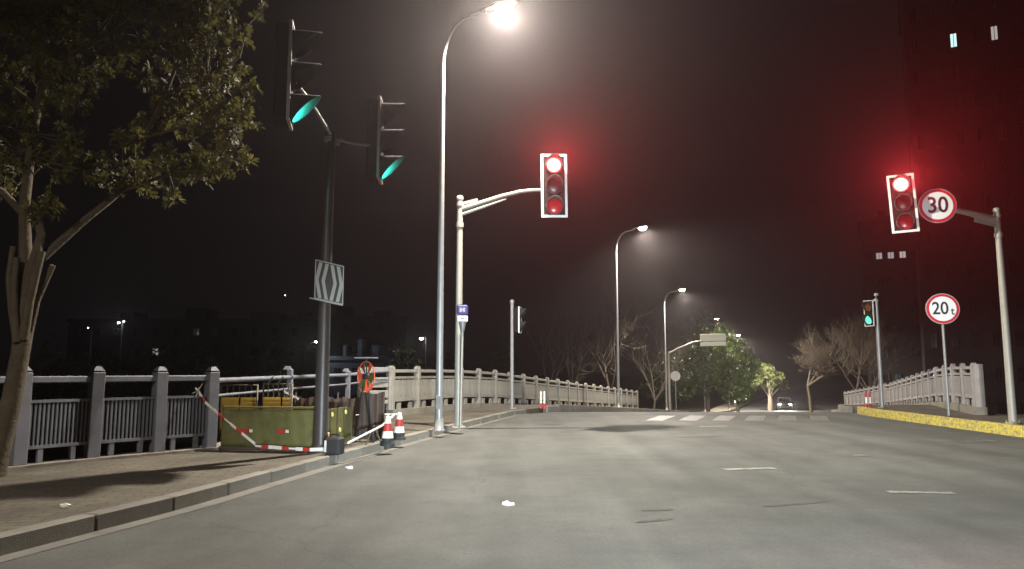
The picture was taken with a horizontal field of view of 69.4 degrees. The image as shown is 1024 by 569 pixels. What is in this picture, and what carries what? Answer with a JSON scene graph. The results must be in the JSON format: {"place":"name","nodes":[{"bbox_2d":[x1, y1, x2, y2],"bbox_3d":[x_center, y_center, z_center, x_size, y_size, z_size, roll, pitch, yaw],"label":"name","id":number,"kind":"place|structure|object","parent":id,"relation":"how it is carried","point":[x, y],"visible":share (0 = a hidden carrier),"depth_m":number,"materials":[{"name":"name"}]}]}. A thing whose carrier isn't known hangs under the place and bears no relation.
{"place":"outdoors","nodes":[
{"label":"outdoors","id":0,"kind":"place"},
{"bbox_2d":[27,451,135,461],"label":"water","id":1,"kind":"structure","parent":0,"point":[49,455],"depth_m":52.44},
{"bbox_2d":[288,307,415,379],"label":"riverside building","id":2,"kind":"structure","parent":0,"point":[385,329],"depth_m":139.92,"materials":[{"name":"black concrete"}]},
{"bbox_2d":[0,384,798,531],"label":"sidewalk","id":3,"kind":"structure","parent":0,"point":[32,496],"depth_m":8.31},
{"bbox_2d":[0,0,268,476],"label":"tree","id":4,"kind":"object","parent":3,"relation":"on","point":[201,23],"visible":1,"depth_m":8.99,"materials":[{"name":"green plant"}]},
{"bbox_2d":[8,415,386,470],"bbox_3d":[-4.668,2.731,12.912,1.620,0.165,12.481,-2,-7,16],"label":"railing base","id":5,"kind":"object","parent":3,"relation":"on","point":[46,463],"visible":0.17,"depth_m":9.80,"materials":[{"name":"concrete"}]},
{"bbox_2d":[0,366,219,465],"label":"riverside railing","id":6,"kind":"object","parent":5,"relation":"on","point":[93,423],"visible":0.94,"depth_m":9.95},
{"bbox_2d":[219,366,389,409],"bbox_3d":[-4.181,2.316,15.222,0.718,1.265,8.271,-1,-7,9],"label":"corner railing","id":7,"kind":"object","parent":5,"relation":"on","point":[347,374],"visible":0.68,"depth_m":14.84,"materials":[{"name":"grey metal"}]},
{"bbox_2d":[199,391,262,450],"bbox_3d":[-4.110,1.987,10.802,0.982,0.870,0.014,0,-7,2],"label":"warning tape","id":8,"kind":"object","parent":3,"relation":"on","point":[230,423],"visible":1,"depth_m":10.79,"materials":[{"name":"white plastic"}]},
{"bbox_2d":[218,385,258,438],"bbox_3d":[-4.750,2.207,12.843,0.655,0.930,0.044,0,-7,-3],"label":"crowd barrier","id":9,"kind":"object","parent":3,"relation":"on","point":[234,401],"visible":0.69,"depth_m":12.84,"materials":[{"name":"yellow metal"}]},
{"bbox_2d":[262,376,293,409],"bbox_3d":[-4.101,2.143,12.924,0.555,1.077,0.068,-1,-7,5],"label":"crowd barrier","id":10,"kind":"object","parent":3,"relation":"on","point":[274,401],"visible":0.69,"depth_m":12.91,"materials":[{"name":"yellow metal"}]},
{"bbox_2d":[218,405,352,451],"bbox_3d":[-3.461,2.182,11.465,1.602,0.660,1.244,-1,-7,10],"label":"works barrier","id":11,"kind":"object","parent":3,"relation":"on","point":[263,425],"visible":0.79,"depth_m":10.93,"materials":[{"name":"green metal"}]},
{"bbox_2d":[294,392,379,435],"bbox_3d":[-3.175,2.347,13.392,1.585,0.780,0.107,0,-7,3],"label":"brown hoarding","id":12,"kind":"object","parent":3,"relation":"on","point":[338,402],"visible":0.25,"depth_m":13.40,"materials":[{"name":"orange metal"}]},
{"bbox_2d":[273,19,404,453],"bbox_3d":[-2.590,-0.439,10.571,0.930,5.660,2.852,-2,-7,20],"label":"traffic signal","id":13,"kind":"object","parent":3,"relation":"on","point":[291,76],"visible":0.97,"depth_m":10.70,"materials":[{"name":"grey metal"}]},
{"bbox_2d":[255,445,323,450],"bbox_3d":[-3.192,2.343,10.595,1.077,0.080,0.035,-1,-7,10],"label":"warning tape","id":14,"kind":"object","parent":13,"relation":"attached to","point":[288,448],"visible":0.96,"depth_m":10.58,"materials":[{"name":"white plastic"}]},
{"bbox_2d":[309,259,343,305],"bbox_3d":[-2.708,-0.023,10.796,0.478,0.669,0.112,2,-7,-20],"label":"chevron sign","id":15,"kind":"object","parent":13,"relation":"attached to","point":[329,283],"visible":1,"depth_m":10.77,"materials":[{"name":"grey metal"}]},
{"bbox_2d":[354,357,377,442],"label":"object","id":16,"kind":"object","parent":3,"relation":"on","point":[366,379],"visible":1,"depth_m":12.13,"materials":[{"name":"orange plastic"}]},
{"bbox_2d":[358,392,384,440],"bbox_3d":[-2.353,2.213,12.416,0.420,0.820,0.088,1,-7,-8],"label":"brown hoarding","id":17,"kind":"object","parent":3,"relation":"on","point":[377,402],"visible":0.78,"depth_m":12.40,"materials":[{"name":"orange metal"}]},
{"bbox_2d":[386,403,523,415],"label":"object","id":18,"kind":"structure","parent":3,"relation":"on","point":[414,410],"depth_m":20.99,"materials":[{"name":"concrete"}]},
{"bbox_2d":[391,366,638,409],"bbox_3d":[2.348,4.966,32.892,0.185,2.514,29.849,-3,-7,22],"label":"bridge railing","id":19,"kind":"object","parent":18,"relation":"on","point":[417,389],"visible":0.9,"depth_m":25.88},
{"bbox_2d":[357,366,392,409],"bbox_3d":[-3.504,2.661,18.940,0.140,1.140,1.025,-6,-9,43],"label":"railing end panel","id":20,"kind":"object","parent":19,"relation":"attached to","point":[388,393],"visible":0.6,"depth_m":19.13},
{"bbox_2d":[457,305,467,427],"bbox_3d":[-1.031,1.683,15.298,0.177,2.540,0.170,5,-8,-37],"label":"bus stop sign","id":21,"kind":"object","parent":3,"relation":"on","point":[462,310],"visible":1,"depth_m":15.35,"materials":[{"name":"grey metal"}]},
{"bbox_2d":[508,300,526,408],"bbox_3d":[0.178,2.200,23.500,0.596,3.450,0.352,0,-7,0],"label":"traffic signal","id":22,"kind":"object","parent":3,"relation":"on","point":[517,324],"visible":1,"depth_m":23.50,"materials":[{"name":"grey metal"}]},
{"bbox_2d":[615,225,648,406],"bbox_3d":[5.764,1.481,35.415,1.720,8.741,0.280,-1,-7,12],"label":"street lamp","id":23,"kind":"object","parent":3,"relation":"on","point":[643,227],"visible":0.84,"depth_m":35.50,"materials":[{"name":"grey metal"}]},
{"bbox_2d":[663,288,685,409],"bbox_3d":[11.714,4.603,52.972,1.720,8.741,0.280,-1,-7,12],"label":"street lamp","id":24,"kind":"object","parent":3,"relation":"on","point":[666,403],"visible":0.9,"depth_m":53.06,"materials":[{"name":"grey metal"}]},
{"bbox_2d":[0,375,867,450],"bbox_3d":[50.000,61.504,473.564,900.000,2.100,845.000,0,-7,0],"label":"ground","id":25,"kind":"structure","parent":0,"point":[633,383],"depth_m":120.22,"materials":[{"name":"soil"}]},
{"bbox_2d":[64,308,317,402],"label":"riverside building","id":26,"kind":"structure","parent":25,"relation":"on","point":[234,343],"depth_m":124.75,"materials":[{"name":"black concrete"}]},
{"bbox_2d":[0,333,517,410],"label":"woods","id":27,"kind":"object","parent":25,"relation":"on","point":[80,388],"visible":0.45,"depth_m":96.41,"materials":[{"name":"green plant"}]},
{"bbox_2d":[329,339,394,412],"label":"riverside building","id":28,"kind":"structure","parent":25,"relation":"on","point":[339,364],"depth_m":91.43,"materials":[{"name":"black concrete"}]},
{"bbox_2d":[509,288,594,400],"bbox_3d":[3.526,6.243,56.814,5.218,11.791,7.973,-5,-8,37],"label":"tree","id":29,"kind":"object","parent":25,"relation":"on","point":[553,365],"visible":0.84,"depth_m":57.44,"materials":[{"name":"brown plant"}]},
{"bbox_2d":[524,291,620,404],"bbox_3d":[4.970,6.211,56.282,5.704,11.728,9.004,-5,-8,36],"label":"tree","id":30,"kind":"object","parent":25,"relation":"on","point":[567,323],"visible":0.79,"depth_m":57.32,"materials":[{"name":"brown plant"}]},
{"bbox_2d":[562,283,658,391],"bbox_3d":[7.153,5.687,54.724,6.234,12.415,7.432,1,-7,-11],"label":"tree","id":31,"kind":"object","parent":25,"relation":"on","point":[624,334],"visible":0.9,"depth_m":55.66,"materials":[{"name":"brown plant"}]},
{"bbox_2d":[611,321,698,408],"bbox_3d":[12.081,7.799,62.515,7.088,10.020,4.954,-4,-8,33],"label":"tree","id":32,"kind":"object","parent":25,"relation":"on","point":[663,361],"visible":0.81,"depth_m":62.19,"materials":[{"name":"brown plant"}]},
{"bbox_2d":[637,351,698,409],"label":"tree","id":33,"kind":"object","parent":25,"relation":"on","point":[657,382],"visible":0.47,"depth_m":68.28,"materials":[{"name":"green plant"}]},
{"bbox_2d":[708,338,764,411],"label":"tree","id":34,"kind":"object","parent":25,"relation":"on","point":[736,392],"visible":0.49,"depth_m":75.01,"materials":[{"name":"green plant"}]},
{"bbox_2d":[835,333,921,404],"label":"tree","id":35,"kind":"object","parent":25,"relation":"on","point":[876,379],"visible":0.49,"depth_m":77.76,"materials":[{"name":"brown plant"}]},
{"bbox_2d":[857,211,922,404],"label":"apartment block","id":36,"kind":"structure","parent":25,"relation":"on","point":[888,266],"depth_m":91.04,"materials":[{"name":"black concrete"}]},
{"bbox_2d":[0,0,909,375],"label":"sky","id":37,"kind":"structure","parent":0,"point":[751,139],"materials":[{"name":"black"}]},
{"bbox_2d":[0,385,1023,568],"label":"road","id":38,"kind":"structure","parent":0,"point":[757,485],"depth_m":7.24,"materials":[{"name":"grey asphalt"}]},
{"bbox_2d":[0,414,524,562],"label":"gutter","id":39,"kind":"object","parent":38,"relation":"on","point":[18,554],"visible":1,"depth_m":7.05,"materials":[{"name":"grey concrete"}]},
{"bbox_2d":[0,409,526,555],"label":"kerb","id":40,"kind":"structure","parent":38,"relation":"on","point":[24,538],"depth_m":6.94,"materials":[{"name":"concrete"}]},
{"bbox_2d":[324,433,344,454],"bbox_3d":[-2.501,2.247,10.427,0.230,0.291,0.206,-2,-7,14],"label":"weight box","id":41,"kind":"object","parent":40,"relation":"on","point":[333,445],"visible":1,"depth_m":10.34,"materials":[{"name":"black rubber"}]},
{"bbox_2d":[347,414,398,444],"bbox_3d":[-2.277,2.306,11.589,0.709,0.452,2.126,0,-7,0],"label":"barrier bar","id":42,"kind":"object","parent":40,"relation":"on","point":[368,432],"visible":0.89,"depth_m":11.55,"materials":[{"name":"white plastic"}]},
{"bbox_2d":[393,412,405,439],"bbox_3d":[-1.930,2.420,12.665,0.230,0.465,0.230,-6,-9,43],"label":"traffic cone","id":43,"kind":"object","parent":40,"relation":"on","point":[399,433],"visible":0.95,"depth_m":12.60,"materials":[{"name":"white plastic"}]},
{"bbox_2d":[432,0,517,430],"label":"street lamp","id":44,"kind":"object","parent":40,"relation":"on","point":[503,6],"visible":1,"depth_m":14.98,"materials":[{"name":"grey metal"}]},
{"bbox_2d":[380,416,394,445],"bbox_3d":[-1.960,2.304,11.662,0.230,0.465,0.230,3,-7,-24],"label":"traffic cone","id":45,"kind":"object","parent":38,"relation":"on","point":[387,437],"visible":1,"depth_m":11.60,"materials":[{"name":"white plastic"}]},
{"bbox_2d":[451,153,567,427],"bbox_3d":[-0.044,0.075,15.550,2.458,5.792,0.490,0,-7,1],"label":"traffic signal","id":46,"kind":"object","parent":38,"relation":"on","point":[553,191],"visible":0.99,"depth_m":15.77,"materials":[{"name":"grey metal"}]},
{"bbox_2d":[544,404,688,411],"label":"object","id":47,"kind":"structure","parent":38,"relation":"on","point":[568,408],"depth_m":29.43,"materials":[{"name":"stone"}]},
{"bbox_2d":[668,334,725,409],"bbox_3d":[12.696,5.973,50.649,4.066,5.205,0.174,0,-7,0],"label":"road signboard","id":48,"kind":"object","parent":47,"relation":"on","point":[711,339],"visible":0.98,"depth_m":50.80},
{"bbox_2d":[669,307,747,411],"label":"tree","id":49,"kind":"object","parent":38,"relation":"on","point":[705,360],"visible":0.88,"depth_m":65.73,"materials":[{"name":"green plant"}]},
{"bbox_2d":[752,362,789,410],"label":"tree","id":50,"kind":"object","parent":38,"relation":"on","point":[772,378],"visible":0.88,"depth_m":89.35,"materials":[{"name":"green plant"}]},
{"bbox_2d":[776,397,792,409],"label":"car","id":51,"kind":"object","parent":38,"relation":"on","point":[784,401],"visible":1,"depth_m":91.69,"materials":[{"name":"grey metal"}]},
{"bbox_2d":[787,328,856,411],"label":"tree","id":52,"kind":"object","parent":38,"relation":"on","point":[814,363],"visible":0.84,"depth_m":67.97,"materials":[{"name":"brown plant"}]},
{"bbox_2d":[831,404,853,412],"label":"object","id":53,"kind":"structure","parent":38,"relation":"on","point":[843,408],"depth_m":24.70,"materials":[{"name":"concrete"}]},
{"bbox_2d":[857,406,1023,437],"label":"kerb","id":54,"kind":"structure","parent":38,"relation":"on","point":[1015,430],"depth_m":17.13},
{"bbox_2d":[836,384,967,413],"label":"sidewalk bridge","id":55,"kind":"structure","parent":0,"point":[926,409],"depth_m":23.86,"materials":[{"name":"grey concrete"}]},
{"bbox_2d":[802,308,897,394],"bbox_3d":[29.319,7.136,63.868,9.542,10.087,5.041,4,-8,-29],"label":"tree","id":56,"kind":"object","parent":55,"relation":"on","point":[868,347],"visible":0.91,"depth_m":63.57,"materials":[{"name":"brown plant"}]},
{"bbox_2d":[861,293,885,407],"bbox_3d":[11.655,2.118,23.880,0.584,3.685,0.354,2,-7,-15],"label":"traffic signal","id":57,"kind":"object","parent":55,"relation":"on","point":[870,316],"visible":1,"depth_m":23.89,"materials":[{"name":"grey metal"}]},
{"bbox_2d":[906,402,987,414],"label":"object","id":58,"kind":"structure","parent":55,"relation":"on","point":[968,409],"depth_m":21.12,"materials":[{"name":"concrete"}]},
{"bbox_2d":[844,362,985,406],"bbox_3d":[17.949,5.282,35.086,0.824,2.814,32.737,-2,-7,18],"label":"bridge railing","id":59,"kind":"object","parent":58,"relation":"on","point":[912,389],"visible":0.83,"depth_m":25.99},
{"bbox_2d":[897,0,1023,413],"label":"apartment tower","id":60,"kind":"structure","parent":0,"point":[963,64],"depth_m":71.41,"materials":[{"name":"black concrete"}]},
{"bbox_2d":[916,134,924,149],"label":"window","id":61,"kind":"structure","parent":60,"relation":"in","point":[920,138],"depth_m":73.66,"materials":[{"name":"black glass"}]},
{"bbox_2d":[918,166,926,181],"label":"window","id":62,"kind":"structure","parent":60,"relation":"in","point":[922,170],"depth_m":73.29,"materials":[{"name":"black glass"}]},
{"bbox_2d":[923,231,931,247],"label":"window","id":63,"kind":"structure","parent":60,"relation":"in","point":[926,235],"depth_m":72.53,"materials":[{"name":"black glass"}]},
{"bbox_2d":[925,265,933,280],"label":"window","id":64,"kind":"structure","parent":60,"relation":"in","point":[928,268],"depth_m":72.15,"materials":[{"name":"black glass"}]},
{"bbox_2d":[929,332,937,347],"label":"window","id":65,"kind":"structure","parent":60,"relation":"in","point":[933,335],"depth_m":71.40,"materials":[{"name":"black glass"}]},
{"bbox_2d":[934,99,942,115],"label":"window","id":66,"kind":"structure","parent":60,"relation":"in","point":[937,103],"depth_m":73.27,"materials":[{"name":"black glass"}]},
{"bbox_2d":[936,131,944,147],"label":"window","id":67,"kind":"structure","parent":60,"relation":"in","point":[939,135],"depth_m":72.88,"materials":[{"name":"black glass"}]},
{"bbox_2d":[938,164,946,179],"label":"window","id":68,"kind":"structure","parent":60,"relation":"in","point":[942,167],"depth_m":72.49,"materials":[{"name":"black glass"}]},
{"bbox_2d":[943,230,951,245],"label":"window","id":69,"kind":"structure","parent":60,"relation":"in","point":[946,233],"depth_m":71.75,"materials":[{"name":"black glass"}]},
{"bbox_2d":[945,264,953,279],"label":"window","id":70,"kind":"structure","parent":60,"relation":"in","point":[949,270],"depth_m":71.35,"materials":[{"name":"black glass"}]},
{"bbox_2d":[947,1,955,16],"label":"window","id":71,"kind":"structure","parent":60,"relation":"in","point":[951,12],"depth_m":73.61,"materials":[{"name":"black glass"}]},
{"bbox_2d":[949,32,957,48],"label":"window","id":72,"kind":"structure","parent":60,"relation":"in","point":[953,40],"depth_m":73.23,"materials":[{"name":"grey"}]},
{"bbox_2d":[950,332,958,347],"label":"window","id":73,"kind":"structure","parent":60,"relation":"in","point":[954,343],"depth_m":70.60,"materials":[{"name":"black glass"}]},
{"bbox_2d":[951,64,959,80],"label":"window","id":74,"kind":"structure","parent":60,"relation":"in","point":[955,68],"depth_m":72.84,"materials":[{"name":"black glass"}]},
{"bbox_2d":[954,96,962,112],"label":"window","id":75,"kind":"structure","parent":60,"relation":"in","point":[957,100],"depth_m":72.47,"materials":[{"name":"black glass"}]},
{"bbox_2d":[956,129,964,144],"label":"window","id":76,"kind":"structure","parent":60,"relation":"in","point":[960,136],"depth_m":72.08,"materials":[{"name":"black glass"}]},
{"bbox_2d":[958,162,966,177],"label":"window","id":77,"kind":"structure","parent":60,"relation":"in","point":[962,165],"depth_m":71.71,"materials":[{"name":"black glass"}]},
{"bbox_2d":[961,195,969,209],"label":"window","id":78,"kind":"structure","parent":60,"relation":"in","point":[965,204],"depth_m":71.34,"materials":[{"name":"black glass"}]},
{"bbox_2d":[963,228,971,244],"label":"window","id":79,"kind":"structure","parent":60,"relation":"in","point":[967,233],"depth_m":70.95,"materials":[{"name":"black glass"}]},
{"bbox_2d":[965,262,974,278],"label":"window","id":80,"kind":"structure","parent":60,"relation":"in","point":[970,274],"depth_m":70.57,"materials":[{"name":"black glass"}]},
{"bbox_2d":[968,297,976,312],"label":"window","id":81,"kind":"structure","parent":60,"relation":"in","point":[972,302],"depth_m":70.18,"materials":[{"name":"black glass"}]},
{"bbox_2d":[969,28,977,44],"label":"window","id":82,"kind":"structure","parent":60,"relation":"in","point":[973,34],"depth_m":72.43,"materials":[{"name":"black glass"}]},
{"bbox_2d":[970,331,979,347],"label":"window","id":83,"kind":"structure","parent":60,"relation":"in","point":[975,343],"depth_m":69.80,"materials":[{"name":"black glass"}]},
{"bbox_2d":[971,61,980,76],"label":"window","id":84,"kind":"structure","parent":60,"relation":"in","point":[976,72],"depth_m":72.06,"materials":[{"name":"black glass"}]},
{"bbox_2d":[974,93,982,109],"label":"window","id":85,"kind":"structure","parent":60,"relation":"in","point":[978,100],"depth_m":71.66,"materials":[{"name":"black glass"}]},
{"bbox_2d":[976,126,985,142],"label":"window","id":86,"kind":"structure","parent":60,"relation":"in","point":[981,137],"depth_m":71.29,"materials":[{"name":"black glass"}]},
{"bbox_2d":[979,159,987,175],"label":"window","id":87,"kind":"structure","parent":60,"relation":"in","point":[983,166],"depth_m":70.91,"materials":[{"name":"black glass"}]},
{"bbox_2d":[981,193,990,209],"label":"window","id":88,"kind":"structure","parent":60,"relation":"in","point":[986,204],"depth_m":70.55,"materials":[{"name":"black glass"}]},
{"bbox_2d":[984,227,993,243],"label":"window","id":89,"kind":"structure","parent":60,"relation":"in","point":[988,231],"depth_m":70.15,"materials":[{"name":"black glass"}]},
{"bbox_2d":[986,261,995,277],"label":"window","id":90,"kind":"structure","parent":60,"relation":"in","point":[991,270],"depth_m":69.78,"materials":[{"name":"black glass"}]},
{"bbox_2d":[989,296,998,312],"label":"window","id":91,"kind":"structure","parent":60,"relation":"in","point":[993,300],"depth_m":69.40,"materials":[{"name":"black glass"}]},
{"bbox_2d":[990,25,998,41],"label":"window","id":92,"kind":"structure","parent":60,"relation":"in","point":[994,35],"depth_m":71.64,"materials":[{"name":"grey"}]},
{"bbox_2d":[992,331,1001,347],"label":"window","id":93,"kind":"structure","parent":60,"relation":"in","point":[996,336],"depth_m":69.00,"materials":[{"name":"black glass"}]},
{"bbox_2d":[992,57,1001,73],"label":"window","id":94,"kind":"structure","parent":60,"relation":"in","point":[996,62],"depth_m":71.26,"materials":[{"name":"black glass"}]},
{"bbox_2d":[994,366,1003,382],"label":"window","id":95,"kind":"structure","parent":60,"relation":"in","point":[999,375],"depth_m":68.63,"materials":[{"name":"black glass"}]},
{"bbox_2d":[995,90,1003,106],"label":"window","id":96,"kind":"structure","parent":60,"relation":"in","point":[999,97],"depth_m":70.88,"materials":[{"name":"black glass"}]},
{"bbox_2d":[997,123,1006,139],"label":"window","id":97,"kind":"structure","parent":60,"relation":"in","point":[1002,135],"depth_m":70.51,"materials":[{"name":"black glass"}]},
{"bbox_2d":[1000,157,1009,173],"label":"window","id":98,"kind":"structure","parent":60,"relation":"in","point":[1004,161],"depth_m":70.12,"materials":[{"name":"black glass"}]},
{"bbox_2d":[1003,191,1011,207],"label":"window","id":99,"kind":"structure","parent":60,"relation":"in","point":[1007,198],"depth_m":69.74,"materials":[{"name":"black glass"}]},
{"bbox_2d":[1005,225,1014,241],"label":"window","id":100,"kind":"structure","parent":60,"relation":"in","point":[1010,235],"depth_m":69.37,"materials":[{"name":"black glass"}]},
{"bbox_2d":[1008,260,1017,276],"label":"window","id":101,"kind":"structure","parent":60,"relation":"in","point":[1012,264],"depth_m":68.98,"materials":[{"name":"black glass"}]},
{"bbox_2d":[1010,21,1019,37],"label":"window","id":102,"kind":"structure","parent":60,"relation":"in","point":[1015,29],"depth_m":70.86,"materials":[{"name":"black glass"}]},
{"bbox_2d":[1011,295,1020,311],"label":"window","id":103,"kind":"structure","parent":60,"relation":"in","point":[1015,299],"depth_m":68.60,"materials":[{"name":"black glass"}]},
{"bbox_2d":[1013,54,1022,70],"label":"window","id":104,"kind":"structure","parent":60,"relation":"in","point":[1018,65],"depth_m":70.48,"materials":[{"name":"black glass"}]},
{"bbox_2d":[1013,330,1023,346],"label":"window","id":105,"kind":"structure","parent":60,"relation":"in","point":[1018,335],"depth_m":68.21,"materials":[{"name":"black glass"}]},
{"bbox_2d":[1016,366,1023,382],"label":"window","id":106,"kind":"structure","parent":60,"relation":"in","point":[1020,369],"depth_m":67.88,"materials":[{"name":"black glass"}]},
{"bbox_2d":[1016,87,1023,103],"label":"window","id":107,"kind":"structure","parent":60,"relation":"in","point":[1019,91],"depth_m":70.10,"materials":[{"name":"black glass"}]},
{"bbox_2d":[927,414,1023,424],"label":"sidewalk","id":108,"kind":"structure","parent":0,"point":[1000,418],"depth_m":18.62,"materials":[{"name":"grey concrete"}]},
{"bbox_2d":[925,293,959,416],"bbox_3d":[11.205,1.812,19.129,0.800,3.170,0.123,-2,-7,14],"label":"weight limit sign","id":109,"kind":"object","parent":108,"relation":"on","point":[942,309],"visible":1,"depth_m":19.19,"materials":[{"name":"white metal"}]},
{"bbox_2d":[886,173,1020,423],"bbox_3d":[10.021,0.270,16.735,2.658,5.680,0.544,0,-7,0],"label":"traffic signal","id":110,"kind":"object","parent":108,"relation":"on","point":[903,206],"visible":0.98,"depth_m":16.92,"materials":[{"name":"grey metal"}]},
{"bbox_2d":[918,189,956,222],"bbox_3d":[9.742,-1.799,16.952,0.800,0.800,0.100,-2,-7,14],"label":"speed limit sign","id":111,"kind":"object","parent":110,"relation":"attached to","point":[937,205],"visible":1,"depth_m":16.91,"materials":[{"name":"white metal"}]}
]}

